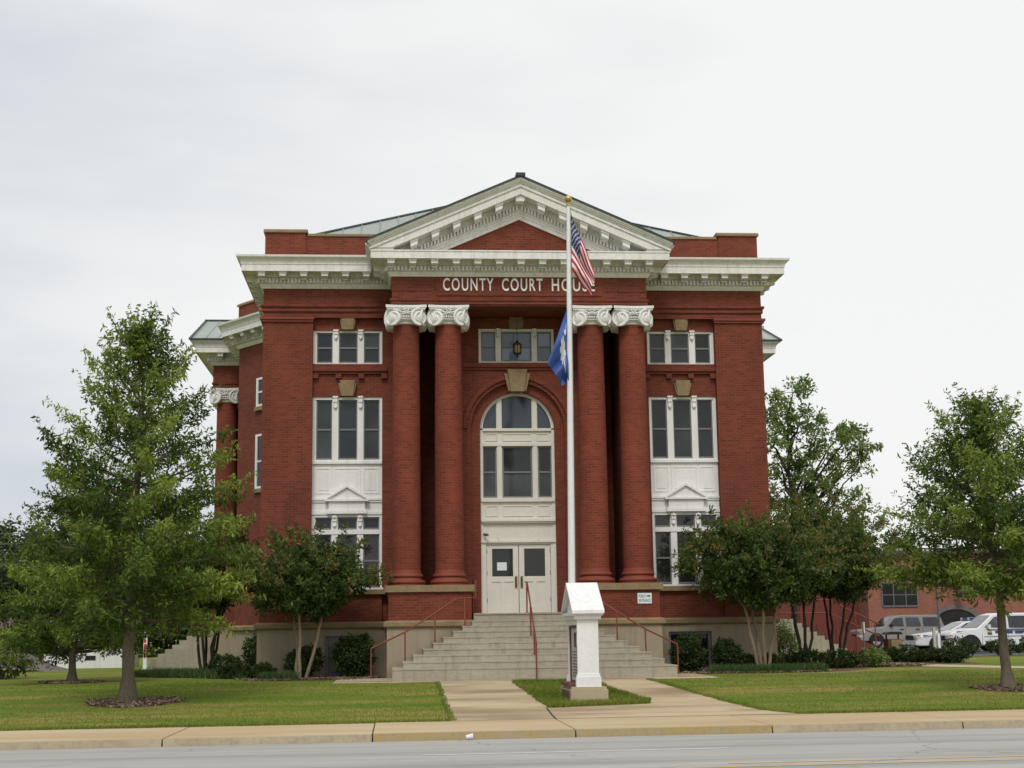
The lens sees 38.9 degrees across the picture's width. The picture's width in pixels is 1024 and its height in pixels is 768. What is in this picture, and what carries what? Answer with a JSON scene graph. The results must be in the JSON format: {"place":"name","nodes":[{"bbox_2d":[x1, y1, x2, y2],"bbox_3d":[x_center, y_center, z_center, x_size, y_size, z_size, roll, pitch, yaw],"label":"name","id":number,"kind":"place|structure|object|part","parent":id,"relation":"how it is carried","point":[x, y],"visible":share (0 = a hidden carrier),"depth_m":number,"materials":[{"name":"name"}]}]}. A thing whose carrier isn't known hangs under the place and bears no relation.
{"place":"outdoors","nodes":[
{"label":"outdoors","id":0,"kind":"place"},
{"bbox_2d":[0,727,1023,767],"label":"road","id":1,"kind":"structure","parent":0,"point":[894,745],"depth_m":20.71,"materials":[{"name":"grey asphalt"}]},
{"bbox_2d":[466,733,473,738],"bbox_3d":[-0.682,5.664,23.333,0.124,0.091,0.096,0,-10,-5],"label":"paper cup","id":2,"kind":"object","parent":1,"relation":"on","point":[469,736],"visible":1,"depth_m":23.30,"materials":[{"name":"white paper"}]},
{"bbox_2d":[422,748,717,755],"bbox_3d":[0.941,5.270,20.799,4.458,0.001,0.120,0,-10,-7],"label":"road line","id":3,"kind":"object","parent":1,"relation":"on","point":[576,751],"visible":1,"depth_m":20.80,"materials":[{"name":"white paint"}]},
{"bbox_2d":[674,759,1023,767],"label":"road line","id":4,"kind":"object","parent":1,"relation":"on","point":[848,763],"visible":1,"depth_m":18.38,"materials":[{"name":"white paint"}]},
{"bbox_2d":[730,755,1023,763],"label":"road line","id":5,"kind":"object","parent":1,"relation":"on","point":[876,759],"visible":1,"depth_m":18.89,"materials":[{"name":"white paint"}]},
{"bbox_2d":[0,640,1023,741],"bbox_3d":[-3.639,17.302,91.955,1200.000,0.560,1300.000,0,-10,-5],"label":"ground","id":6,"kind":"structure","parent":0,"point":[109,675],"depth_m":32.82,"materials":[{"name":"green plant"}]},
{"bbox_2d":[0,614,24,645],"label":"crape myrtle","id":7,"kind":"object","parent":6,"relation":"on","point":[6,622],"visible":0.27,"depth_m":45.51,"materials":[{"name":"green plant"}]},
{"bbox_2d":[0,520,26,558],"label":"tree","id":8,"kind":"object","parent":6,"relation":"on","point":[3,521],"visible":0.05,"depth_m":132.22,"materials":[{"name":"green plant"}]},
{"bbox_2d":[0,654,34,678],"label":"shrub","id":9,"kind":"object","parent":6,"relation":"on","point":[22,668],"visible":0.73,"depth_m":44.58,"materials":[{"name":"green plant"}]},
{"bbox_2d":[0,513,39,560],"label":"tree","id":10,"kind":"object","parent":6,"relation":"on","point":[7,548],"visible":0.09,"depth_m":123.44,"materials":[{"name":"green plant"}]},
{"bbox_2d":[0,555,49,640],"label":"tree","id":11,"kind":"object","parent":6,"relation":"on","point":[15,585],"visible":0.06,"depth_m":90.30,"materials":[{"name":"green plant"}]},
{"bbox_2d":[0,644,67,670],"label":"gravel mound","id":12,"kind":"object","parent":6,"relation":"on","point":[44,665],"visible":0.38,"depth_m":54.81,"materials":[{"name":"grey gravel"}]},
{"bbox_2d":[38,682,98,683],"bbox_3d":[-12.408,8.404,40.823,1.825,0.001,1.817,0,-10,-5],"label":"mulch ring","id":13,"kind":"object","parent":6,"relation":"on","point":[63,683],"visible":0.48,"depth_m":40.29,"materials":[{"name":"brown wood"}]},
{"bbox_2d":[0,483,162,680],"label":"oak tree","id":14,"kind":"object","parent":13,"relation":"on","point":[20,636],"visible":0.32,"depth_m":40.70,"materials":[{"name":"green plant"}]},
{"bbox_2d":[44,649,139,668],"bbox_3d":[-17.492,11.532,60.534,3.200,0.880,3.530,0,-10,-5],"label":"white building","id":15,"kind":"structure","parent":6,"relation":"on","point":[96,660],"depth_m":58.88,"materials":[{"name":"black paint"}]},
{"bbox_2d":[0,519,200,657],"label":"woodland","id":16,"kind":"object","parent":6,"relation":"on","point":[154,640],"visible":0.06,"depth_m":90.38,"materials":[{"name":"green plant"}]},
{"bbox_2d":[82,698,175,707],"bbox_3d":[-8.275,6.977,31.766,1.933,0.103,2.252,-4,-10,18],"label":"mulch ring","id":17,"kind":"object","parent":6,"relation":"on","point":[122,704],"visible":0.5,"depth_m":31.16,"materials":[{"name":"brown wood"}]},
{"bbox_2d":[16,300,274,701],"bbox_3d":[-8.241,2.567,32.679,6.018,9.071,6.445,0,-10,-5],"label":"oak tree","id":18,"kind":"object","parent":17,"relation":"on","point":[139,577],"visible":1,"depth_m":31.99,"materials":[{"name":"green plant"}]},
{"bbox_2d":[143,632,151,669],"bbox_3d":[-13.762,10.042,54.944,0.450,1.570,0.300,0,-10,-5],"label":"banner sign","id":19,"kind":"object","parent":6,"relation":"on","point":[145,643],"visible":0.42,"depth_m":54.85,"materials":[{"name":"fabric"}]},
{"bbox_2d":[135,666,246,678],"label":"ground cover","id":20,"kind":"object","parent":6,"relation":"on","point":[201,673],"visible":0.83,"depth_m":44.07,"materials":[{"name":"green plant"}]},
{"bbox_2d":[150,509,259,668],"bbox_3d":[-9.833,6.702,46.895,5.071,5.380,4.271,0,-10,-5],"label":"crape myrtle","id":21,"kind":"object","parent":6,"relation":"on","point":[221,605],"visible":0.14,"depth_m":46.57,"materials":[{"name":"green plant"}]},
{"bbox_2d":[147,172,849,681],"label":"courthouse","id":22,"kind":"structure","parent":6,"relation":"on","point":[391,396],"depth_m":43.70,"materials":[{"name":"brick"}]},
{"bbox_2d":[253,434,260,492],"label":"window","id":23,"kind":"structure","parent":22,"relation":"in","point":[257,488],"depth_m":51.67,"materials":[{"name":"white paint"}]},
{"bbox_2d":[254,377,261,411],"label":"window","id":24,"kind":"structure","parent":22,"relation":"in","point":[258,407],"depth_m":52.08,"materials":[{"name":"white paint"}]},
{"bbox_2d":[312,396,381,460],"bbox_3d":[-4.995,1.369,44.026,2.100,1.980,0.360,0,-10,-5],"label":"window","id":25,"kind":"structure","parent":22,"relation":"in","point":[343,428],"depth_m":44.00,"materials":[{"name":"grey glass"}]},
{"bbox_2d":[311,514,382,589],"bbox_3d":[-4.943,5.033,43.384,2.180,2.240,0.390,0,-10,-5],"label":"window","id":26,"kind":"structure","parent":22,"relation":"in","point":[369,525],"depth_m":43.46,"materials":[{"name":"white paint"}]},
{"bbox_2d":[313,329,381,363],"bbox_3d":[-5.029,-1.112,44.451,2.100,1.065,0.360,0,-10,-5],"label":"window","id":27,"kind":"structure","parent":22,"relation":"in","point":[335,346],"depth_m":44.43,"materials":[{"name":"white paint"}]},
{"bbox_2d":[325,636,369,675],"bbox_3d":[-4.852,8.028,42.869,1.300,1.140,0.400,0,-10,-5],"label":"window","id":28,"kind":"structure","parent":22,"relation":"in","point":[330,670],"depth_m":42.69,"materials":[{"name":"black glass"}]},
{"bbox_2d":[370,580,475,678],"bbox_3d":[-2.117,6.912,40.935,3.692,2.712,1.389,7,-13,-39],"label":"handrail","id":29,"kind":"object","parent":22,"relation":"attached to","point":[434,613],"visible":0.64,"depth_m":40.40,"materials":[{"name":"metal"}]},
{"bbox_2d":[486,545,518,612],"bbox_3d":[-0.284,5.853,43.540,0.965,2.030,0.153,0,-10,-5],"label":"door","id":30,"kind":"structure","parent":22,"relation":"in","point":[502,560],"depth_m":43.56,"materials":[{"name":"beige paint"}]},
{"bbox_2d":[478,328,553,362],"bbox_3d":[0.114,-1.135,44.742,2.320,1.060,0.600,0,-10,-5],"label":"window","id":31,"kind":"structure","parent":22,"relation":"in","point":[495,345],"depth_m":44.60,"materials":[{"name":"beige paint"}]},
{"bbox_2d":[513,340,521,357],"bbox_3d":[0.155,-1.458,43.966,0.266,1.376,0.266,-4,-10,18],"label":"lantern","id":32,"kind":"object","parent":22,"relation":"hanging from","point":[517,348],"visible":1,"depth_m":43.81,"materials":[{"name":"black paint"}]},
{"bbox_2d":[525,581,537,679],"bbox_3d":[0.530,6.728,39.986,0.116,2.704,3.650,0,-10,-4],"label":"handrail","id":33,"kind":"object","parent":22,"relation":"attached to","point":[531,615],"visible":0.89,"depth_m":40.01,"materials":[{"name":"metal"}]},
{"bbox_2d":[519,545,550,612],"bbox_3d":[0.698,5.853,43.618,0.965,2.030,0.153,0,-10,-5],"label":"door","id":34,"kind":"structure","parent":22,"relation":"in","point":[534,560],"depth_m":43.64,"materials":[{"name":"beige paint"}]},
{"bbox_2d":[566,581,678,673],"bbox_3d":[2.823,6.913,41.339,3.615,2.712,1.375,-7,-11,31],"label":"handrail","id":35,"kind":"object","parent":22,"relation":"attached to","point":[644,628],"visible":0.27,"depth_m":40.88,"materials":[{"name":"metal"}]},
{"bbox_2d":[637,593,651,603],"bbox_3d":[3.822,6.169,41.778,0.410,0.300,0.026,0,-10,-5],"label":"sign","id":36,"kind":"object","parent":22,"relation":"attached to","point":[644,597],"visible":1,"depth_m":41.77,"materials":[{"name":"metal"}]},
{"bbox_2d":[647,330,713,363],"bbox_3d":[5.238,-1.113,45.268,2.100,1.065,0.360,0,-10,-5],"label":"window","id":37,"kind":"structure","parent":22,"relation":"in","point":[667,347],"depth_m":45.24,"materials":[{"name":"white paint"}]},
{"bbox_2d":[649,396,717,459],"bbox_3d":[5.272,1.368,44.843,2.100,1.980,0.360,0,-10,-5],"label":"window","id":38,"kind":"structure","parent":22,"relation":"in","point":[681,428],"depth_m":44.82,"materials":[{"name":"white paint"}]},
{"bbox_2d":[652,512,720,585],"bbox_3d":[5.324,5.032,44.200,2.180,2.240,0.390,0,-10,-5],"label":"window","id":39,"kind":"structure","parent":22,"relation":"in","point":[667,526],"depth_m":44.18,"materials":[{"name":"white paint"}]},
{"bbox_2d":[669,631,711,669],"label":"window","id":40,"kind":"structure","parent":22,"relation":"in","point":[706,635],"depth_m":43.58,"materials":[{"name":"black glass"}]},
{"bbox_2d":[0,720,1023,749],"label":"kerb","id":41,"kind":"structure","parent":6,"relation":"on","point":[79,744],"depth_m":23.15,"materials":[{"name":"concrete"}]},
{"bbox_2d":[335,673,709,681],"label":"sidewalk","id":42,"kind":"structure","parent":6,"relation":"on","point":[385,679],"depth_m":39.38,"materials":[{"name":"concrete"}]},
{"bbox_2d":[333,676,805,720],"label":"walkway","id":43,"kind":"structure","parent":6,"relation":"on","point":[467,700],"depth_m":30.13,"materials":[{"name":"beige concrete"}]},
{"bbox_2d":[446,685,785,719],"bbox_3d":[1.843,6.814,31.589,6.641,0.319,9.845,0,-10,-5],"label":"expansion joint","id":44,"kind":"object","parent":43,"relation":"on","point":[590,717],"visible":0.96,"depth_m":27.49,"materials":[{"name":"rubber"}]},
{"bbox_2d":[373,725,771,741],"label":"kerb","id":45,"kind":"structure","parent":6,"relation":"on","point":[519,734],"depth_m":23.66,"materials":[{"name":"beige concrete"}]},
{"bbox_2d":[528,683,635,705],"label":"grass island","id":46,"kind":"structure","parent":6,"relation":"on","point":[569,700],"depth_m":32.55,"materials":[{"name":"plant"}]},
{"bbox_2d":[565,195,575,582],"bbox_3d":[1.413,1.252,35.070,0.320,12.065,0.320,1,-10,-4],"label":"flagpole","id":47,"kind":"object","parent":46,"relation":"on","point":[571,488],"visible":0.76,"depth_m":35.08,"materials":[{"name":"white metal"}]},
{"bbox_2d":[547,309,568,384],"bbox_3d":[1.105,-0.906,35.369,0.529,1.939,0.346,0,-10,-5],"label":"flag","id":48,"kind":"object","parent":47,"relation":"attached to","point":[557,363],"visible":1,"depth_m":35.32,"materials":[{"name":"blue fabric"}]},
{"bbox_2d":[571,214,594,294],"bbox_3d":[1.752,-3.230,35.846,0.574,2.108,0.306,0,-10,-5],"label":"flag","id":49,"kind":"object","parent":47,"relation":"attached to","point":[583,270],"visible":1,"depth_m":35.79,"materials":[{"name":"multicoloured fabric"}]},
{"bbox_2d":[561,583,607,700],"bbox_3d":[1.554,5.696,32.075,0.820,2.580,2.120,0,-10,-5],"label":"kiosk sign","id":50,"kind":"object","parent":46,"relation":"on","point":[582,610],"visible":0.99,"depth_m":31.24,"materials":[{"name":"concrete"}]},
{"bbox_2d":[765,373,890,622],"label":"tree","id":51,"kind":"object","parent":6,"relation":"on","point":[844,435],"visible":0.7,"depth_m":77.37,"materials":[{"name":"green plant"}]},
{"bbox_2d":[777,599,879,653],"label":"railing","id":52,"kind":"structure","parent":6,"relation":"on","point":[853,643],"depth_m":66.94,"materials":[{"name":"red metal"}]},
{"bbox_2d":[680,661,984,673],"bbox_3d":[10.212,8.996,46.183,8.582,0.030,13.604,-5,-11,25],"label":"mulch bed","id":53,"kind":"object","parent":6,"relation":"on","point":[855,668],"visible":0.27,"depth_m":47.40,"materials":[{"name":"brown wood"}]},
{"bbox_2d":[38,662,1023,707],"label":"mulch chips","id":54,"kind":"object","parent":53,"relation":"on","point":[141,701],"visible":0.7,"depth_m":39.76,"materials":[{"name":"brown wood"}]},
{"bbox_2d":[667,630,708,671],"bbox_3d":[5.179,7.827,42.425,1.200,1.269,0.979,4,-11,-27],"label":"shrub","id":55,"kind":"object","parent":53,"relation":"on","point":[689,647],"visible":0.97,"depth_m":42.24,"materials":[{"name":"green plant"}]},
{"bbox_2d":[709,636,746,665],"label":"shrub","id":56,"kind":"object","parent":53,"relation":"on","point":[732,653],"visible":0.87,"depth_m":42.47,"materials":[{"name":"green plant"}]},
{"bbox_2d":[741,652,755,665],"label":"shrub","id":57,"kind":"object","parent":53,"relation":"on","point":[750,659],"visible":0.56,"depth_m":42.82,"materials":[{"name":"green plant"}]},
{"bbox_2d":[669,500,848,665],"bbox_3d":[7.258,5.851,42.130,5.380,5.039,3.202,0,-10,-5],"label":"crape myrtle","id":58,"kind":"object","parent":53,"relation":"on","point":[771,583],"visible":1,"depth_m":41.88,"materials":[{"name":"green plant"}]},
{"bbox_2d":[708,662,831,673],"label":"ground cover","id":59,"kind":"object","parent":53,"relation":"on","point":[714,667],"visible":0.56,"depth_m":41.28,"materials":[{"name":"green plant"}]},
{"bbox_2d":[762,652,786,664],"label":"shrub","id":60,"kind":"object","parent":53,"relation":"on","point":[775,658],"visible":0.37,"depth_m":42.78,"materials":[{"name":"green plant"}]},
{"bbox_2d":[776,618,799,662],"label":"shrub","id":61,"kind":"object","parent":53,"relation":"on","point":[782,634],"visible":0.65,"depth_m":45.13,"materials":[{"name":"green plant"}]},
{"bbox_2d":[784,648,827,665],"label":"shrub","id":62,"kind":"object","parent":53,"relation":"on","point":[801,655],"visible":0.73,"depth_m":44.02,"materials":[{"name":"green plant"}]},
{"bbox_2d":[769,481,874,661],"bbox_3d":[9.302,6.186,47.271,5.212,6.021,4.095,0,-10,-5],"label":"crape myrtle","id":63,"kind":"object","parent":53,"relation":"on","point":[822,582],"visible":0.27,"depth_m":46.95,"materials":[{"name":"green plant"}]},
{"bbox_2d":[824,648,868,668],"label":"shrub","id":64,"kind":"object","parent":53,"relation":"on","point":[853,661],"visible":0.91,"depth_m":44.44,"materials":[{"name":"green plant"}]},
{"bbox_2d":[789,495,917,660],"bbox_3d":[11.273,6.556,48.629,4.811,5.685,4.103,0,-10,-5],"label":"crape myrtle","id":65,"kind":"object","parent":53,"relation":"on","point":[855,585],"visible":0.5,"depth_m":48.24,"materials":[{"name":"green plant"}]},
{"bbox_2d":[859,645,892,666],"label":"shrub","id":66,"kind":"object","parent":53,"relation":"on","point":[875,657],"visible":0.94,"depth_m":45.03,"materials":[{"name":"green plant"}]},
{"bbox_2d":[881,646,901,661],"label":"shrub","id":67,"kind":"object","parent":53,"relation":"on","point":[886,649],"visible":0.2,"depth_m":50.75,"materials":[{"name":"green plant"}]},
{"bbox_2d":[888,643,917,661],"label":"shrub","id":68,"kind":"object","parent":53,"relation":"on","point":[895,653],"visible":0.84,"depth_m":50.09,"materials":[{"name":"green plant"}]},
{"bbox_2d":[906,648,931,661],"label":"shrub","id":69,"kind":"object","parent":53,"relation":"on","point":[920,655],"visible":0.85,"depth_m":49.44,"materials":[{"name":"green plant"}]},
{"bbox_2d":[925,646,955,662],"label":"shrub","id":70,"kind":"object","parent":53,"relation":"on","point":[932,654],"visible":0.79,"depth_m":48.73,"materials":[{"name":"green plant"}]},
{"bbox_2d":[939,644,971,662],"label":"shrub","id":71,"kind":"object","parent":53,"relation":"on","point":[949,658],"visible":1,"depth_m":48.14,"materials":[{"name":"green plant"}]},
{"bbox_2d":[942,635,983,655],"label":"shrub","id":72,"kind":"object","parent":53,"relation":"on","point":[961,642],"visible":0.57,"depth_m":58.30,"materials":[{"name":"green plant"}]},
{"bbox_2d":[984,638,1022,654],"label":"shrub","id":73,"kind":"object","parent":53,"relation":"on","point":[989,645],"visible":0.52,"depth_m":58.94,"materials":[{"name":"green plant"}]},
{"bbox_2d":[861,621,864,646],"bbox_3d":[13.156,9.635,54.203,0.044,1.550,0.240,0,-10,-5],"label":"sign post","id":74,"kind":"object","parent":6,"relation":"on","point":[863,627],"visible":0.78,"depth_m":54.21,"materials":[{"name":"grey metal"}]},
{"bbox_2d":[881,632,902,660],"bbox_3d":[13.637,9.389,51.943,0.600,1.020,0.600,0,-10,-5],"label":"litter bin","id":75,"kind":"object","parent":6,"relation":"on","point":[888,643],"visible":0.6,"depth_m":51.72,"materials":[{"name":"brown wood"}]},
{"bbox_2d":[774,550,1023,645],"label":"annex building","id":76,"kind":"structure","parent":6,"relation":"on","point":[879,605],"depth_m":94.99,"materials":[{"name":"brick"}]},
{"bbox_2d":[881,582,918,606],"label":"window","id":77,"kind":"structure","parent":76,"relation":"in","point":[891,596],"depth_m":94.82,"materials":[{"name":"grey metal"}]},
{"bbox_2d":[932,605,979,625],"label":"doorway","id":78,"kind":"structure","parent":76,"relation":"in","point":[947,615],"depth_m":94.89,"materials":[{"name":"black glass"}]},
{"bbox_2d":[955,590,962,598],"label":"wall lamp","id":79,"kind":"object","parent":76,"relation":"attached to","point":[960,594],"visible":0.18,"depth_m":94.42,"materials":[{"name":"metal"}]},
{"bbox_2d":[881,529,927,550],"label":"tree","id":80,"kind":"object","parent":6,"relation":"on","point":[888,531],"visible":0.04,"depth_m":138.25,"materials":[{"name":"green plant"}]},
{"bbox_2d":[932,627,940,648],"bbox_3d":[16.526,10.106,56.424,0.270,1.280,0.102,0,-10,-5],"label":"sign post","id":81,"kind":"object","parent":6,"relation":"on","point":[934,638],"visible":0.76,"depth_m":56.42,"materials":[{"name":"metal"}]},
{"bbox_2d":[855,646,1023,656],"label":"car park","id":82,"kind":"structure","parent":6,"relation":"on","point":[983,653],"depth_m":63.37,"materials":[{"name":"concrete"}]},
{"bbox_2d":[849,615,943,647],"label":"parked car","id":83,"kind":"object","parent":82,"relation":"on","point":[909,624],"visible":0.45,"depth_m":84.53,"materials":[{"name":"silver metal"}]},
{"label":"window","id":84,"kind":"part","parent":83,"relation":"part of","materials":[{"name":"grey glass"}]},
{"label":"window","id":85,"kind":"part","parent":83,"relation":"part of","materials":[{"name":"grey glass"}]},
{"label":"window","id":86,"kind":"part","parent":83,"relation":"part of","materials":[{"name":"grey glass"}]},
{"bbox_2d":[936,569,941,646],"bbox_3d":[18.044,9.217,61.483,0.092,4.700,0.092,-4,-10,18],"label":"light pole","id":87,"kind":"object","parent":82,"relation":"on","point":[938,617],"visible":0.31,"depth_m":61.35,"materials":[{"name":"grey metal"}]},
{"bbox_2d":[902,617,995,650],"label":"parked car","id":88,"kind":"object","parent":82,"relation":"on","point":[920,641],"visible":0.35,"depth_m":68.42,"materials":[{"name":"white metal"}]},
{"bbox_2d":[936,613,1023,651],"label":"parked car","id":89,"kind":"object","parent":82,"relation":"on","point":[982,628],"visible":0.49,"depth_m":64.03,"materials":[{"name":"white metal"}]},
{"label":"window","id":90,"kind":"part","parent":89,"relation":"part of","materials":[{"name":"grey glass"}]},
{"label":"window","id":91,"kind":"part","parent":89,"relation":"part of","materials":[{"name":"grey glass"}]},
{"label":"mulch bed","id":92,"kind":"structure","parent":6,"relation":"on","visible":0},
{"bbox_2d":[204,652,243,670],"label":"shrub","id":93,"kind":"object","parent":92,"relation":"on","point":[219,658],"visible":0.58,"depth_m":44.24,"materials":[{"name":"green plant"}]},
{"bbox_2d":[216,661,244,678],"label":"shrub","id":94,"kind":"object","parent":92,"relation":"on","point":[237,667],"visible":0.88,"depth_m":42.32,"materials":[{"name":"green plant"}]},
{"bbox_2d":[240,633,256,668],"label":"shrub","id":95,"kind":"object","parent":92,"relation":"on","point":[250,659],"visible":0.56,"depth_m":43.61,"materials":[{"name":"green plant"}]},
{"bbox_2d":[242,661,277,678],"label":"shrub","id":96,"kind":"object","parent":92,"relation":"on","point":[249,672],"visible":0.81,"depth_m":41.22,"materials":[{"name":"green plant"}]},
{"bbox_2d":[255,670,299,678],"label":"ground cover","id":97,"kind":"object","parent":92,"relation":"on","point":[283,675],"visible":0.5,"depth_m":40.26,"materials":[{"name":"green plant"}]},
{"bbox_2d":[283,643,326,676],"bbox_3d":[-5.961,7.953,41.684,1.257,1.074,1.148,0,-10,-5],"label":"shrub","id":98,"kind":"object","parent":92,"relation":"on","point":[306,652],"visible":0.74,"depth_m":41.56,"materials":[{"name":"green plant"}]},
{"bbox_2d":[226,519,394,677],"bbox_3d":[-5.739,6.095,41.095,4.923,4.571,3.123,0,-10,-5],"label":"crape myrtle","id":99,"kind":"object","parent":92,"relation":"on","point":[297,582],"visible":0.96,"depth_m":40.77,"materials":[{"name":"green plant"}]},
{"bbox_2d":[330,632,378,676],"bbox_3d":[-4.530,7.788,41.641,1.322,1.344,1.163,-6,-11,27],"label":"shrub","id":100,"kind":"object","parent":92,"relation":"on","point":[353,660],"visible":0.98,"depth_m":41.41,"materials":[{"name":"green plant"}]},
{"bbox_2d":[0,709,1023,741],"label":"pavement","id":101,"kind":"structure","parent":0,"point":[394,727],"depth_m":24.99,"materials":[{"name":"beige concrete"}]},
{"bbox_2d":[0,0,1023,639],"label":"sky","id":102,"kind":"structure","parent":0,"point":[875,147],"materials":[{"name":"white"}]},
{"bbox_2d":[882,662,1023,667],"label":"path","id":103,"kind":"structure","parent":0,"point":[979,666],"depth_m":44.55,"materials":[{"name":"concrete"}]},
{"bbox_2d":[1019,635,1023,651],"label":"shrub","id":104,"kind":"object","parent":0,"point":[1021,640],"visible":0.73,"depth_m":59.60,"materials":[{"name":"green plant"}]},
{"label":"mulch ring","id":105,"kind":"structure","parent":0,"visible":0},
{"bbox_2d":[853,382,1023,688],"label":"oak tree","id":106,"kind":"object","parent":105,"relation":"on","point":[989,510],"visible":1,"depth_m":33.36,"materials":[{"name":"green plant"}]}
]}

